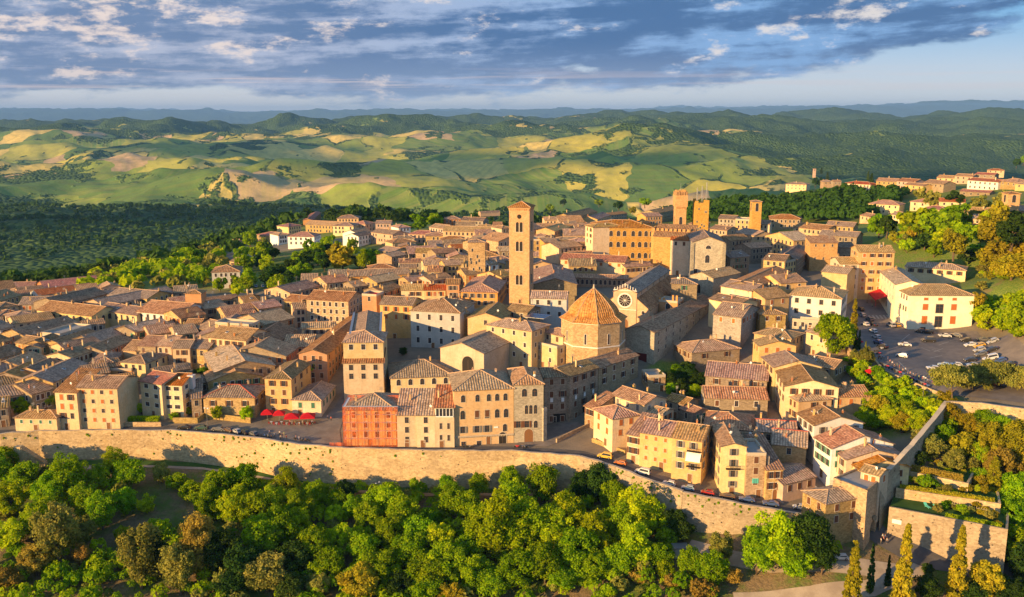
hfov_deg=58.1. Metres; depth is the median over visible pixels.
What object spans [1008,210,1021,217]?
shrub
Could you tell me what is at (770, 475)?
window
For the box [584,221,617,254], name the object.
house
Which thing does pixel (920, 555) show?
road
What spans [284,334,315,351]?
house
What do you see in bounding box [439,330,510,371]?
oratory
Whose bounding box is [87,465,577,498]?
path
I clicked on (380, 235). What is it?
house
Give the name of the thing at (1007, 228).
broadleaf tree
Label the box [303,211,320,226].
cloister wing
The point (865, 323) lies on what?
parked car
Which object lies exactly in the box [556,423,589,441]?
garden wall
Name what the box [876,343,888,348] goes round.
parked car
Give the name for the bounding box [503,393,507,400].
window
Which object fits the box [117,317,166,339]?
house
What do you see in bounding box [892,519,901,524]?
sign board
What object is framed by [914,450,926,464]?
shrub
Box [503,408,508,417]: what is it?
window
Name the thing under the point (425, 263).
house
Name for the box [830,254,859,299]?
house
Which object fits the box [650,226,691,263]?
battlemented wing
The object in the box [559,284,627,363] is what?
baptistery
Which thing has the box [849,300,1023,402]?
car park
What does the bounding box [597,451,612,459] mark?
parked car
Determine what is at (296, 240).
house
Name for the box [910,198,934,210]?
house
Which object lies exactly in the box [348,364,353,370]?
window
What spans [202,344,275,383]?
house
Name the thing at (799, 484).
window
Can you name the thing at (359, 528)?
shrub
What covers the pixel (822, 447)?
window
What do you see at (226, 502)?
broadleaf tree
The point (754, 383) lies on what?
window
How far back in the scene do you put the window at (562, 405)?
317.34 m
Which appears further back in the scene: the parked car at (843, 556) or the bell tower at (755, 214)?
the bell tower at (755, 214)
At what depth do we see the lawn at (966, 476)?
266.63 m
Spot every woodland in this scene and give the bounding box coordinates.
[0,197,636,280]
[76,241,230,288]
[661,182,910,219]
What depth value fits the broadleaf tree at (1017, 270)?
394.85 m
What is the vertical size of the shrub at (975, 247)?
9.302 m
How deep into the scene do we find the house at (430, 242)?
602.90 m
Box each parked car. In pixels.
[177,424,191,429]
[194,424,208,429]
[211,426,225,431]
[224,427,233,432]
[232,428,240,433]
[241,429,249,434]
[249,430,257,435]
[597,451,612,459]
[614,459,626,465]
[634,467,650,475]
[662,479,675,485]
[681,484,694,491]
[701,489,714,495]
[719,492,734,499]
[739,495,754,502]
[762,499,778,506]
[792,503,801,509]
[835,553,848,560]
[858,312,866,316]
[861,322,869,325]
[868,328,877,332]
[871,334,881,338]
[873,339,883,343]
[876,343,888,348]
[886,321,895,326]
[895,352,908,357]
[898,342,911,346]
[914,328,924,332]
[921,329,933,333]
[921,336,935,342]
[926,365,938,369]
[938,333,951,337]
[949,333,962,337]
[960,337,972,341]
[963,341,976,346]
[963,356,976,361]
[973,342,985,347]
[973,346,985,352]
[974,350,987,356]
[976,337,989,340]
[982,352,998,359]
[985,346,998,352]
[986,337,998,343]
[995,356,1006,361]
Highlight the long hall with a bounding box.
[349,310,381,333]
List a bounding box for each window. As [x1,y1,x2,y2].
[0,409,7,415]
[59,412,66,418]
[60,403,64,409]
[67,394,73,400]
[166,395,171,399]
[176,358,182,362]
[181,350,187,354]
[194,400,198,405]
[209,400,216,405]
[225,400,232,405]
[241,400,248,406]
[253,378,259,383]
[268,380,275,385]
[269,398,276,403]
[276,357,282,362]
[280,381,286,386]
[281,398,287,404]
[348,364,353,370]
[349,373,353,378]
[361,344,365,349]
[361,364,365,369]
[361,373,365,378]
[373,344,377,349]
[373,364,377,369]
[373,373,377,378]
[375,431,379,437]
[386,421,390,427]
[393,306,398,311]
[396,379,400,385]
[403,307,408,311]
[403,314,408,319]
[404,417,408,422]
[420,378,424,384]
[423,417,427,423]
[443,377,447,383]
[458,426,466,433]
[460,395,465,402]
[460,410,465,419]
[473,425,481,432]
[474,410,479,417]
[475,394,479,401]
[483,425,491,432]
[485,410,489,416]
[486,394,490,401]
[494,409,499,417]
[495,393,499,400]
[502,424,506,431]
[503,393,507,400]
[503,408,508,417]
[514,421,522,427]
[515,222,522,232]
[515,241,522,251]
[515,275,522,284]
[521,388,526,396]
[523,420,531,427]
[524,405,528,414]
[529,405,532,413]
[531,388,537,396]
[533,404,537,413]
[533,420,537,427]
[549,379,553,384]
[549,391,553,397]
[549,403,553,409]
[559,390,566,396]
[560,378,564,384]
[560,403,564,408]
[560,415,564,421]
[573,376,577,382]
[573,388,577,394]
[582,373,586,379]
[584,334,586,344]
[588,409,593,416]
[590,382,594,388]
[602,377,606,383]
[617,293,631,307]
[627,436,634,443]
[627,446,634,453]
[631,447,638,454]
[632,437,639,444]
[654,378,659,383]
[675,461,683,468]
[676,440,684,447]
[676,451,683,457]
[688,463,696,470]
[689,442,697,449]
[702,353,707,358]
[705,255,709,262]
[713,378,719,384]
[724,351,729,356]
[728,470,737,476]
[728,481,736,487]
[729,448,738,455]
[729,459,737,466]
[732,380,739,385]
[734,400,738,406]
[751,381,758,385]
[753,456,758,463]
[753,467,758,474]
[766,434,770,440]
[767,471,775,478]
[767,482,774,489]
[775,316,781,320]
[775,471,781,478]
[786,447,791,454]
[787,484,791,492]
[790,388,797,394]
[797,482,801,489]
[802,388,809,393]
[807,496,810,504]
[813,389,821,394]
[814,451,818,459]
[815,441,819,448]
[816,501,820,510]
[819,427,826,433]
[819,454,823,462]
[820,444,824,452]
[824,458,828,466]
[825,389,833,395]
[825,447,829,455]
[834,503,838,511]
[834,515,838,522]
[839,458,843,465]
[849,398,853,404]
[849,512,853,519]
[851,500,855,508]
[863,474,868,480]
[921,316,927,323]
[922,304,928,309]
[935,304,943,312]
[949,316,955,323]
[951,304,956,309]
[1011,195,1015,202]
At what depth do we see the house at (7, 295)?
481.78 m
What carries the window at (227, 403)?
in the house at (231, 399)
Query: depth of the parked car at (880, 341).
363.51 m
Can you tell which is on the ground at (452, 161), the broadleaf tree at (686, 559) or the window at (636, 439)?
the broadleaf tree at (686, 559)
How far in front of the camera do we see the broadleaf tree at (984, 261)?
460.16 m
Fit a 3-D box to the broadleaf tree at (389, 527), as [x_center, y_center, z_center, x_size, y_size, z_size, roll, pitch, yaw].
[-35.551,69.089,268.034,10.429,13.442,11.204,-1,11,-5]
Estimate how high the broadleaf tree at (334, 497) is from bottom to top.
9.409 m
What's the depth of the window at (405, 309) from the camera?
388.91 m
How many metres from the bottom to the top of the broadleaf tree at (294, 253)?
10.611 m
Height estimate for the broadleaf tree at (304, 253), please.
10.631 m
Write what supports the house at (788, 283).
on the town ground at (704, 330)
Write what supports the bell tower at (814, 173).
on the ground at (452, 161)
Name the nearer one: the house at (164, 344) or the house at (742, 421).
the house at (742, 421)
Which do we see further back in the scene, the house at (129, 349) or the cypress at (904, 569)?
the house at (129, 349)
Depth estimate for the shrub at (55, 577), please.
256.06 m
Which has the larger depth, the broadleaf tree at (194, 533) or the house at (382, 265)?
the house at (382, 265)
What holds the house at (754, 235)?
on the town ground at (704, 330)
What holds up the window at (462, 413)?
in the palazzo at (483, 399)
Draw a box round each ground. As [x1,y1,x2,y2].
[0,99,1023,596]
[0,184,1023,505]
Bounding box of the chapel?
[658,295,683,311]
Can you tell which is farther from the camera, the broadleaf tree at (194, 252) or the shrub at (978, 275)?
the broadleaf tree at (194, 252)
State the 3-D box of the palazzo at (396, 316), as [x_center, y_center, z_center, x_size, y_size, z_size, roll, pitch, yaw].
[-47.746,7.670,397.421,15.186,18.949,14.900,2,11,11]
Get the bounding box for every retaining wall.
[887,506,1008,572]
[895,487,1000,512]
[909,471,973,491]
[949,401,1023,424]
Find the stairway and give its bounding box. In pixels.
[13,445,47,466]
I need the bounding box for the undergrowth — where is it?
[0,467,1012,596]
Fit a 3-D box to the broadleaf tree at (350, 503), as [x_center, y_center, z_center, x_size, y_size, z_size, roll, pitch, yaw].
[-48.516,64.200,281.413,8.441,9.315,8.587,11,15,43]
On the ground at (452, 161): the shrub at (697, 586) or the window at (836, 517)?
the shrub at (697, 586)
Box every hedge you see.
[128,415,159,421]
[900,484,994,501]
[910,464,963,481]
[945,512,1001,526]
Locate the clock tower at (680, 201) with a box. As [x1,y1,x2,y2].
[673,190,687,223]
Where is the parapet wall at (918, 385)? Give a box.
[874,359,940,395]
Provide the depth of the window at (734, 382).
328.53 m
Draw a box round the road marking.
[868,315,956,380]
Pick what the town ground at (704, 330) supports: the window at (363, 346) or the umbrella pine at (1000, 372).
the umbrella pine at (1000, 372)
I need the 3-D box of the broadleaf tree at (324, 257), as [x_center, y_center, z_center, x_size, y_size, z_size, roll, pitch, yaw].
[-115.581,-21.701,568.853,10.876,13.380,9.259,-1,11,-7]
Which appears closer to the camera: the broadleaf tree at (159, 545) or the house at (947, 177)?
the broadleaf tree at (159, 545)
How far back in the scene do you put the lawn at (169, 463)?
311.07 m
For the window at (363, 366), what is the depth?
334.28 m
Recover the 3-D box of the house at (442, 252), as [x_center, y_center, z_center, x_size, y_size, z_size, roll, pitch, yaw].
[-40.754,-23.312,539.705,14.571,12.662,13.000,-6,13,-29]
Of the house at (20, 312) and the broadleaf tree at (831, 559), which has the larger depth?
the house at (20, 312)
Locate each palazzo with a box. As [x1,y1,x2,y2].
[74,372,139,428]
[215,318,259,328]
[341,329,387,386]
[342,347,385,401]
[378,296,422,337]
[409,293,475,347]
[447,367,514,445]
[485,313,550,367]
[507,366,544,442]
[530,284,568,328]
[538,361,567,422]
[553,354,599,420]
[560,251,630,274]
[582,347,639,394]
[653,223,697,271]
[788,283,848,320]
[850,242,895,298]
[868,266,923,321]
[897,284,974,328]
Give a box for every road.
[0,425,801,512]
[688,540,895,575]
[733,563,923,596]
[869,524,1021,580]
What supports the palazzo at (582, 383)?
on the town ground at (704, 330)
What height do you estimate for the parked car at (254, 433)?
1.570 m
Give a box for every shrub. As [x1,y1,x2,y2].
[0,467,25,481]
[0,511,16,520]
[5,541,25,554]
[24,483,31,494]
[37,466,51,479]
[45,560,66,579]
[49,491,68,505]
[62,570,82,585]
[90,564,112,583]
[101,547,113,559]
[111,463,120,481]
[113,525,128,538]
[115,557,127,569]
[134,492,156,512]
[148,518,171,539]
[163,472,191,489]
[177,480,201,500]
[193,568,217,579]
[211,567,228,584]
[300,481,313,496]
[306,562,327,576]
[324,504,343,526]
[342,565,358,584]
[352,525,367,538]
[403,565,421,580]
[416,507,441,521]
[437,505,454,517]
[628,567,652,583]
[655,526,678,544]
[655,559,675,577]
[660,572,682,590]
[687,577,720,596]
[725,567,743,583]
[842,356,849,364]
[845,366,853,372]
[848,367,860,378]
[854,370,866,379]
[856,359,868,369]
[856,375,872,383]
[864,382,875,389]
[871,365,886,375]
[874,372,892,381]
[883,376,897,388]
[894,421,910,433]
[895,234,912,243]
[897,375,912,387]
[898,238,915,252]
[898,388,914,401]
[900,226,916,238]
[903,385,917,390]
[910,428,941,439]
[913,395,929,408]
[914,388,928,396]
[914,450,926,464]
[921,563,934,573]
[922,442,949,458]
[924,405,937,418]
[925,398,942,410]
[932,503,943,512]
[937,460,942,468]
[941,501,949,508]
[942,417,958,430]
[942,484,952,490]
[947,435,976,456]
[956,504,967,511]
[956,580,990,596]
[957,250,979,263]
[958,486,966,491]
[961,510,969,515]
[962,212,972,222]
[965,457,980,469]
[965,484,973,491]
[966,244,984,252]
[968,506,974,513]
[969,292,987,306]
[970,448,988,464]
[971,501,981,509]
[973,233,982,241]
[973,484,980,491]
[974,280,987,289]
[975,265,989,271]
[975,273,983,277]
[975,508,984,513]
[979,210,990,217]
[980,484,990,493]
[983,271,995,279]
[983,509,995,518]
[989,487,997,492]
[991,509,999,517]
[996,275,1009,279]
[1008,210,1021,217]
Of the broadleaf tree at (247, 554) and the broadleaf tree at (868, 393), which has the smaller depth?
the broadleaf tree at (247, 554)
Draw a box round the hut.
[671,543,687,559]
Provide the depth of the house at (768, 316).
378.35 m
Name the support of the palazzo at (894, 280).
on the town ground at (704, 330)
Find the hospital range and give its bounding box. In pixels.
[625,294,709,364]
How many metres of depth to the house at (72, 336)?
389.13 m
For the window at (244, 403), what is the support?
in the house at (231, 399)
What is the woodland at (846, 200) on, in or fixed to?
on the ground at (452, 161)
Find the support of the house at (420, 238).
on the town ground at (704, 330)
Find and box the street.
[739,352,824,486]
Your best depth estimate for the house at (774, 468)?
266.78 m
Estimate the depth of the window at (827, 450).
272.16 m
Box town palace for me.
[590,219,652,260]
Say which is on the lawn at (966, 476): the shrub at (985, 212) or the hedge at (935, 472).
the hedge at (935, 472)
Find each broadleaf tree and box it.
[0,446,19,466]
[0,448,12,479]
[0,480,30,516]
[0,517,27,551]
[0,565,24,594]
[6,460,39,490]
[10,396,27,413]
[14,543,54,575]
[19,495,59,535]
[21,403,34,411]
[27,501,81,561]
[28,469,63,501]
[44,395,55,404]
[47,450,88,492]
[67,481,99,517]
[70,542,91,563]
[73,514,98,543]
[78,562,87,571]
[83,489,120,529]
[85,463,109,490]
[100,446,128,476]
[111,486,137,515]
[113,457,145,488]
[115,522,161,589]
[137,403,142,411]
[150,529,168,575]
[151,462,170,482]
[154,542,197,595]
[168,412,178,419]
[173,263,189,276]
[175,511,218,575]
[177,247,192,251]
[184,248,202,257]
[186,407,191,413]
[188,489,221,517]
[195,268,208,286]
[196,367,208,376]
[196,527,241,571]
[197,468,235,498]
[209,405,221,418]
[209,568,246,596]
[211,277,227,291]
[214,482,252,522]
[218,539,263,574]
[226,462,258,491]
[230,283,246,294]
[231,275,241,284]
[233,246,246,258]
[233,276,254,288]
[233,488,271,522]
[234,246,249,254]
[234,254,250,269]
[237,561,269,591]
[239,405,253,418]
[240,229,256,246]
[240,255,255,267]
[240,267,257,283]
[240,511,283,554]
[243,550,287,591]
[247,247,257,256]
[254,251,266,267]
[255,241,268,252]
[255,246,268,254]
[256,237,268,245]
[258,254,273,269]
[259,270,272,283]
[259,503,300,546]
[260,484,289,512]
[263,266,279,280]
[264,241,272,249]
[266,274,284,287]
[268,247,280,259]
[270,263,285,270]
[273,465,300,493]
[274,571,309,596]
[275,539,313,572]
[281,270,294,283]
[283,258,298,270]
[284,487,318,516]
[287,265,297,278]
[289,505,312,541]
[290,250,302,258]
[294,261,312,277]
[297,524,333,558]
[300,250,313,263]
[301,258,314,268]
[302,239,315,248]
[302,478,329,504]
[304,571,330,594]
[307,248,325,265]
[309,242,324,250]
[310,544,344,574]
[314,252,323,263]
[315,253,331,270]
[320,234,335,246]
[321,487,346,507]
[322,244,330,251]
[325,243,355,268]
[326,522,352,552]
[335,559,379,596]
[336,479,355,494]
[340,492,364,519]
[345,531,380,560]
[347,239,359,253]
[351,254,359,267]
[353,500,385,528]
[356,248,370,268]
[361,487,384,509]
[361,547,404,584]
[366,249,380,264]
[373,514,405,546]
[374,484,403,514]
[384,490,420,519]
[384,571,414,596]
[390,528,428,565]
[399,347,407,354]
[402,512,432,535]
[405,550,446,587]
[409,213,427,229]
[409,477,421,489]
[409,575,447,596]
[423,521,455,549]
[426,213,443,224]
[426,540,471,583]
[436,481,464,518]
[437,582,466,596]
[439,474,457,492]
[449,489,480,526]
[454,532,485,556]
[455,553,494,589]
[462,499,504,557]
[468,472,488,498]
[469,486,519,562]
[475,565,506,596]
[496,546,537,588]
[498,464,524,489]
[499,478,530,512]
[500,506,536,550]
[512,494,553,545]
[525,462,560,501]
[525,541,564,583]
[537,503,573,544]
[546,204,554,212]
[547,564,582,589]
[548,490,589,529]
[555,526,599,569]
[566,468,592,498]
[579,508,617,549]
[580,546,612,580]
[581,462,616,501]
[594,199,603,204]
[598,480,629,508]
[602,542,638,573]
[603,501,641,541]
[613,201,623,210]
[616,482,660,528]
[619,519,656,566]
[629,206,636,212]
[639,198,651,207]
[642,495,667,536]
[650,542,676,564]
[659,370,679,387]
[661,508,687,528]
[664,382,680,394]
[669,364,681,375]
[669,378,688,393]
[671,519,696,541]
[676,364,698,381]
[677,544,700,575]
[679,361,695,366]
[685,370,704,384]
[688,383,700,397]
[692,377,704,385]
[694,548,729,584]
[708,530,734,558]
[741,527,778,575]
[745,509,796,560]
[771,520,808,576]
[780,543,816,579]
[790,508,834,562]
[808,539,840,574]
[812,177,819,184]
[812,312,856,353]
[848,348,859,365]
[853,405,874,427]
[859,346,875,364]
[861,391,875,407]
[865,394,889,412]
[866,406,880,414]
[867,213,893,237]
[867,414,889,430]
[871,385,893,396]
[876,215,897,238]
[877,403,899,428]
[886,394,909,406]
[888,231,904,243]
[889,410,914,432]
[895,207,929,238]
[896,234,909,250]
[897,222,915,236]
[898,401,923,412]
[903,409,928,429]
[912,187,929,199]
[912,233,931,249]
[912,570,945,596]
[913,413,928,427]
[915,433,944,450]
[918,207,954,233]
[923,190,941,205]
[925,240,942,257]
[930,228,951,248]
[934,402,963,421]
[934,424,955,442]
[936,390,958,401]
[939,203,971,225]
[941,448,965,470]
[942,228,968,261]
[943,190,964,202]
[945,218,963,228]
[952,222,978,243]
[955,431,977,444]
[958,412,979,431]
[967,210,983,224]
[968,559,1005,596]
[969,195,991,207]
[969,440,990,465]
[970,303,994,319]
[971,421,1002,437]
[971,474,993,491]
[973,408,996,429]
[975,245,992,265]
[975,309,996,330]
[976,213,1003,241]
[978,427,1005,462]
[980,240,1019,260]
[982,445,1023,478]
[985,295,1007,312]
[987,201,1010,220]
[988,414,1011,429]
[989,259,1006,275]
[991,308,1009,331]
[991,574,1023,596]
[992,190,1006,203]
[995,214,1023,250]
[995,492,1023,536]
[996,252,1023,280]
[996,293,1011,307]
[999,232,1023,253]
[999,418,1023,459]
[999,471,1023,500]
[1001,307,1023,338]
[1003,289,1023,313]
[1004,539,1023,577]
[1005,523,1023,557]
[1006,440,1023,473]
[1008,257,1023,279]
[1010,575,1023,596]
[1012,158,1021,167]
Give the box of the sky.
[0,0,1023,111]
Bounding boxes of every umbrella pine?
[926,363,978,397]
[954,370,992,390]
[968,358,1013,385]
[1005,364,1023,387]
[1013,374,1023,389]
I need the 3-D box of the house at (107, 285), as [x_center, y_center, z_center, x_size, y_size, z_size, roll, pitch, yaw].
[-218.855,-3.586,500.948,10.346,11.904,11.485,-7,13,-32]
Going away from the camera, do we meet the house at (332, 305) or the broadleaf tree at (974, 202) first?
the house at (332, 305)
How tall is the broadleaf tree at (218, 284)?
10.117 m
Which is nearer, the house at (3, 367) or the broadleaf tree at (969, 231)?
the house at (3, 367)
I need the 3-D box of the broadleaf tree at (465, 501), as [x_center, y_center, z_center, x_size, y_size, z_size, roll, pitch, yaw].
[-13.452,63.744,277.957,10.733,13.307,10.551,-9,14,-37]
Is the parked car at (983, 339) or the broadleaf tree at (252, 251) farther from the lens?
the broadleaf tree at (252, 251)
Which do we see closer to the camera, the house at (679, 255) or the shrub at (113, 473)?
the shrub at (113, 473)
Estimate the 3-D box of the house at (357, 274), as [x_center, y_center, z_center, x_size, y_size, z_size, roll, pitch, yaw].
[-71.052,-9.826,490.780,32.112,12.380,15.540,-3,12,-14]
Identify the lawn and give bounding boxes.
[76,460,535,492]
[890,496,1005,527]
[897,484,997,501]
[933,468,970,481]
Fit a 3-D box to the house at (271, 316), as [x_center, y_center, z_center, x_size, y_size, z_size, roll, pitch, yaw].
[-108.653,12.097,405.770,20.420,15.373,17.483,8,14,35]
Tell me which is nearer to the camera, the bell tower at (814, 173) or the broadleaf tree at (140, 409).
the broadleaf tree at (140, 409)
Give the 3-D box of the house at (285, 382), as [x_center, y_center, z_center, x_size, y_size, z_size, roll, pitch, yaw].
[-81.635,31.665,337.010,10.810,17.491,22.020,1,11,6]
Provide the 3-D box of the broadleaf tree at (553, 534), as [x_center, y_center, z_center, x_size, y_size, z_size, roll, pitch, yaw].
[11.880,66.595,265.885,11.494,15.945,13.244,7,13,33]
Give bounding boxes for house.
[0,280,15,288]
[0,289,21,307]
[0,301,18,309]
[0,309,19,321]
[0,315,79,345]
[0,319,14,332]
[0,334,12,345]
[0,342,25,360]
[0,358,34,378]
[0,360,13,372]
[0,375,17,385]
[0,380,25,416]
[0,395,11,426]
[2,349,45,365]
[3,310,34,321]
[6,309,53,327]
[10,376,54,408]
[12,402,61,430]
[14,286,38,298]
[14,332,48,348]
[14,357,87,405]
[15,284,43,289]
[16,279,37,286]
[18,295,49,311]
[21,332,62,354]
[22,357,59,372]
[24,337,45,354]
[29,283,87,295]
[32,287,108,312]
[36,275,96,287]
[36,300,113,328]
[42,323,91,335]
[45,328,94,353]
[45,339,95,362]
[49,334,99,353]
[53,368,101,429]
[71,324,124,340]
[74,283,100,289]
[79,356,110,374]
[80,316,105,330]
[84,286,174,304]
[85,334,131,359]
[88,350,122,363]
[98,280,120,289]
[98,351,121,373]
[102,301,141,326]
[106,285,170,302]
[109,372,135,375]
[110,367,132,374]
[115,318,146,339]
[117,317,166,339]
[119,347,168,382]
[121,336,140,359]
[135,296,204,320]
[136,331,164,353]
[137,365,177,419]
[142,320,174,335]
[151,362,191,372]
[154,329,192,364]
[162,305,206,324]
[164,372,200,417]
[165,294,184,301]
[168,321,198,338]
[171,335,195,369]
[172,282,198,295]
[184,289,206,304]
[186,313,207,326]
[190,378,202,416]
[191,334,213,368]
[191,369,207,395]
[194,313,241,338]
[197,319,217,331]
[201,294,226,319]
[201,380,265,417]
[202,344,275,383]
[203,357,263,390]
[206,291,236,304]
[207,322,267,346]
[211,263,243,288]
[215,300,256,319]
[229,254,255,269]
[232,289,258,303]
[233,288,259,301]
[234,332,299,368]
[237,307,295,327]
[249,295,282,311]
[251,322,297,341]
[256,231,291,242]
[263,359,311,413]
[264,279,319,309]
[269,232,287,244]
[277,223,301,233]
[283,293,307,313]
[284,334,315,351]
[287,231,320,248]
[290,296,306,327]
[290,380,336,416]
[297,311,361,382]
[300,273,317,281]
[301,318,335,339]
[305,220,341,232]
[305,289,361,324]
[312,271,348,287]
[318,286,355,290]
[327,269,351,277]
[332,222,358,235]
[336,214,361,222]
[342,278,368,292]
[343,227,371,245]
[344,387,398,445]
[345,231,371,246]
[347,267,409,280]
[354,220,374,230]
[359,272,400,287]
[362,290,383,312]
[364,282,400,295]
[367,263,395,267]
[371,227,406,243]
[375,218,392,228]
[377,250,406,267]
[378,245,406,257]
[385,237,416,246]
[388,355,452,392]
[391,223,410,234]
[392,233,415,240]
[395,388,418,446]
[397,273,425,285]
[398,242,416,246]
[398,258,421,271]
[400,263,417,275]
[400,281,423,299]
[406,245,433,257]
[408,230,436,243]
[415,248,435,258]
[415,388,435,446]
[417,272,453,283]
[420,258,453,274]
[423,281,445,299]
[425,232,442,244]
[425,255,444,258]
[427,240,442,244]
[427,247,456,257]
[427,265,443,273]
[429,223,451,232]
[431,243,443,247]
[433,384,455,446]
[439,255,461,278]
[440,236,464,244]
[442,225,490,237]
[443,216,461,225]
[443,239,461,247]
[445,248,467,260]
[445,274,460,297]
[447,243,462,252]
[448,293,467,300]
[455,220,475,225]
[456,264,488,289]
[457,236,471,242]
[457,301,471,336]
[459,273,506,308]
[460,259,463,267]
[461,214,488,225]
[463,237,488,253]
[463,255,487,267]
[467,239,485,271]
[467,250,497,259]
[467,302,511,335]
[474,229,491,234]
[476,266,508,292]
[478,210,499,216]
[478,223,502,226]
[481,231,508,252]
[486,255,498,269]
[489,255,508,268]
[489,257,504,268]
[490,225,508,233]
[493,222,502,225]
[496,246,508,255]
[506,299,540,321]
[533,257,551,268]
[533,264,577,309]
[534,224,542,234]
[534,233,550,236]
[534,237,539,257]
[534,251,538,257]
[536,223,562,227]
[536,223,569,236]
[536,233,557,258]
[538,342,565,367]
[541,240,582,263]
[542,216,556,222]
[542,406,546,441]
[545,224,572,227]
[545,322,564,344]
[554,236,581,240]
[556,215,584,222]
[557,208,597,217]
[561,219,576,223]
[562,228,584,237]
[566,249,592,253]
[568,238,584,241]
[568,254,597,273]
[573,223,589,227]
[574,273,628,286]
[578,242,584,250]
[583,212,610,222]
[583,390,613,428]
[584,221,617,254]
[592,397,640,452]
[607,210,626,219]
[610,384,667,413]
[621,257,653,277]
[625,412,657,464]
[637,211,661,226]
[638,412,676,472]
[641,206,673,222]
[641,369,665,391]
[645,403,673,419]
[666,387,699,420]
[670,236,688,275]
[670,273,697,301]
[671,415,711,484]
[672,334,741,372]
[678,402,708,423]
[690,266,740,296]
[701,379,769,420]
[703,405,754,431]
[704,356,768,388]
[708,293,758,327]
[709,224,738,235]
[710,421,748,494]
[712,301,759,347]
[718,214,738,226]
[720,234,750,250]
[720,279,768,298]
[725,249,749,274]
[729,266,790,285]
[734,241,772,263]
[735,217,748,229]
[735,228,769,241]
[740,425,758,437]
[744,438,765,497]
[745,433,784,499]
[752,282,790,321]
[752,332,797,363]
[753,322,805,352]
[754,412,797,446]
[756,305,786,330]
[761,217,772,233]
[761,258,796,272]
[761,349,822,400]
[763,253,790,268]
[763,270,806,311]
[764,230,806,253]
[769,214,802,230]
[771,428,807,464]
[774,359,839,419]
[776,462,817,502]
[777,244,805,274]
[785,181,809,192]
[789,392,833,420]
[790,316,819,330]
[793,222,835,235]
[795,377,871,414]
[795,404,863,463]
[800,481,856,545]
[805,235,838,270]
[805,326,845,357]
[807,352,848,382]
[813,424,895,485]
[818,229,863,244]
[820,179,830,187]
[820,265,856,303]
[826,220,858,230]
[830,179,841,187]
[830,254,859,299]
[836,436,900,475]
[837,238,853,255]
[846,180,875,190]
[851,448,911,484]
[859,463,889,522]
[860,211,874,223]
[868,199,905,214]
[876,176,899,186]
[891,211,902,222]
[897,177,924,187]
[904,181,932,193]
[905,259,967,283]
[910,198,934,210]
[923,178,955,192]
[924,205,943,210]
[936,173,954,181]
[939,198,965,206]
[954,173,977,183]
[960,189,994,196]
[962,206,989,213]
[967,177,1004,189]
[972,214,980,224]
[975,171,999,178]
[987,168,1004,177]
[1000,177,1023,189]
[1015,182,1023,190]
[1019,202,1023,212]
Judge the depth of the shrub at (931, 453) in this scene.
272.12 m
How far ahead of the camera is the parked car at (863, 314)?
410.87 m
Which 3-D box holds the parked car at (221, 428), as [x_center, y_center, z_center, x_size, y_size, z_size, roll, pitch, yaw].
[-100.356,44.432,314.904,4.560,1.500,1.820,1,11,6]
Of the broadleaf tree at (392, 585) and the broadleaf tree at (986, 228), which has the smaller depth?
the broadleaf tree at (392, 585)
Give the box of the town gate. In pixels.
[833,468,878,549]
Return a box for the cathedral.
[610,264,671,331]
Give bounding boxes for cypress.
[841,540,862,596]
[850,298,858,330]
[852,330,857,350]
[857,330,860,348]
[865,544,875,593]
[869,173,874,182]
[883,555,891,586]
[890,523,916,596]
[943,524,968,596]
[985,456,1003,491]
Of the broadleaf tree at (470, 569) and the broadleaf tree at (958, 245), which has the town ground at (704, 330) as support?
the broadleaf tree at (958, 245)
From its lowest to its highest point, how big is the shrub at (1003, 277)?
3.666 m
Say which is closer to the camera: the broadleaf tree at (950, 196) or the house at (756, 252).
the house at (756, 252)
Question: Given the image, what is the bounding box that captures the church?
[687,229,725,277]
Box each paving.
[257,393,344,444]
[517,421,588,446]
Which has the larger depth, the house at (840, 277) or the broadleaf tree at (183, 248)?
the broadleaf tree at (183, 248)
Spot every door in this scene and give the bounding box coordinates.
[0,419,6,426]
[33,424,38,429]
[64,423,69,429]
[106,422,110,428]
[404,439,409,446]
[420,440,425,446]
[439,440,443,446]
[486,436,490,443]
[498,432,506,443]
[524,428,533,441]
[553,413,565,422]
[625,319,628,330]
[631,455,635,463]
[658,461,663,469]
[659,384,663,390]
[687,473,692,481]
[729,486,734,493]
[755,489,761,496]
[772,488,776,499]
[934,316,942,326]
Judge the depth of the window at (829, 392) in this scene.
304.66 m
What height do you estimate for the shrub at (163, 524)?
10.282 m
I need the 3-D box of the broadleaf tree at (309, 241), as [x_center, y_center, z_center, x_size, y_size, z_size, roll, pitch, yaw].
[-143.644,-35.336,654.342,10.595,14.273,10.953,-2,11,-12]
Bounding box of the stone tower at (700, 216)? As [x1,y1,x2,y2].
[692,185,708,230]
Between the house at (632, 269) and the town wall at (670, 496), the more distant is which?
the house at (632, 269)
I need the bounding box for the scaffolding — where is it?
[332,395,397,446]
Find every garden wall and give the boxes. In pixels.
[124,422,160,426]
[173,413,250,422]
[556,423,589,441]
[592,438,625,454]
[846,346,871,368]
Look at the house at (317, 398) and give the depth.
327.56 m
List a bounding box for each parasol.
[261,409,273,419]
[273,410,285,420]
[284,413,299,423]
[300,412,315,418]
[864,368,872,378]
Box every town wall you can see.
[0,429,579,491]
[580,455,683,513]
[682,491,800,533]
[879,401,948,529]
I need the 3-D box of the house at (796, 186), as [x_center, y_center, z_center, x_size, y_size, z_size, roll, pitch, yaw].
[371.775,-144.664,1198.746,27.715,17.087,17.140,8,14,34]
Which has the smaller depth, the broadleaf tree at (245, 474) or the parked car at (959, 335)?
the broadleaf tree at (245, 474)
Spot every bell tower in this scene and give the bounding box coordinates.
[507,198,535,305]
[749,200,762,229]
[812,168,815,177]
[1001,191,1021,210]
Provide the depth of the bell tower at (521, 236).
406.06 m
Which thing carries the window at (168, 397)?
in the house at (180, 385)

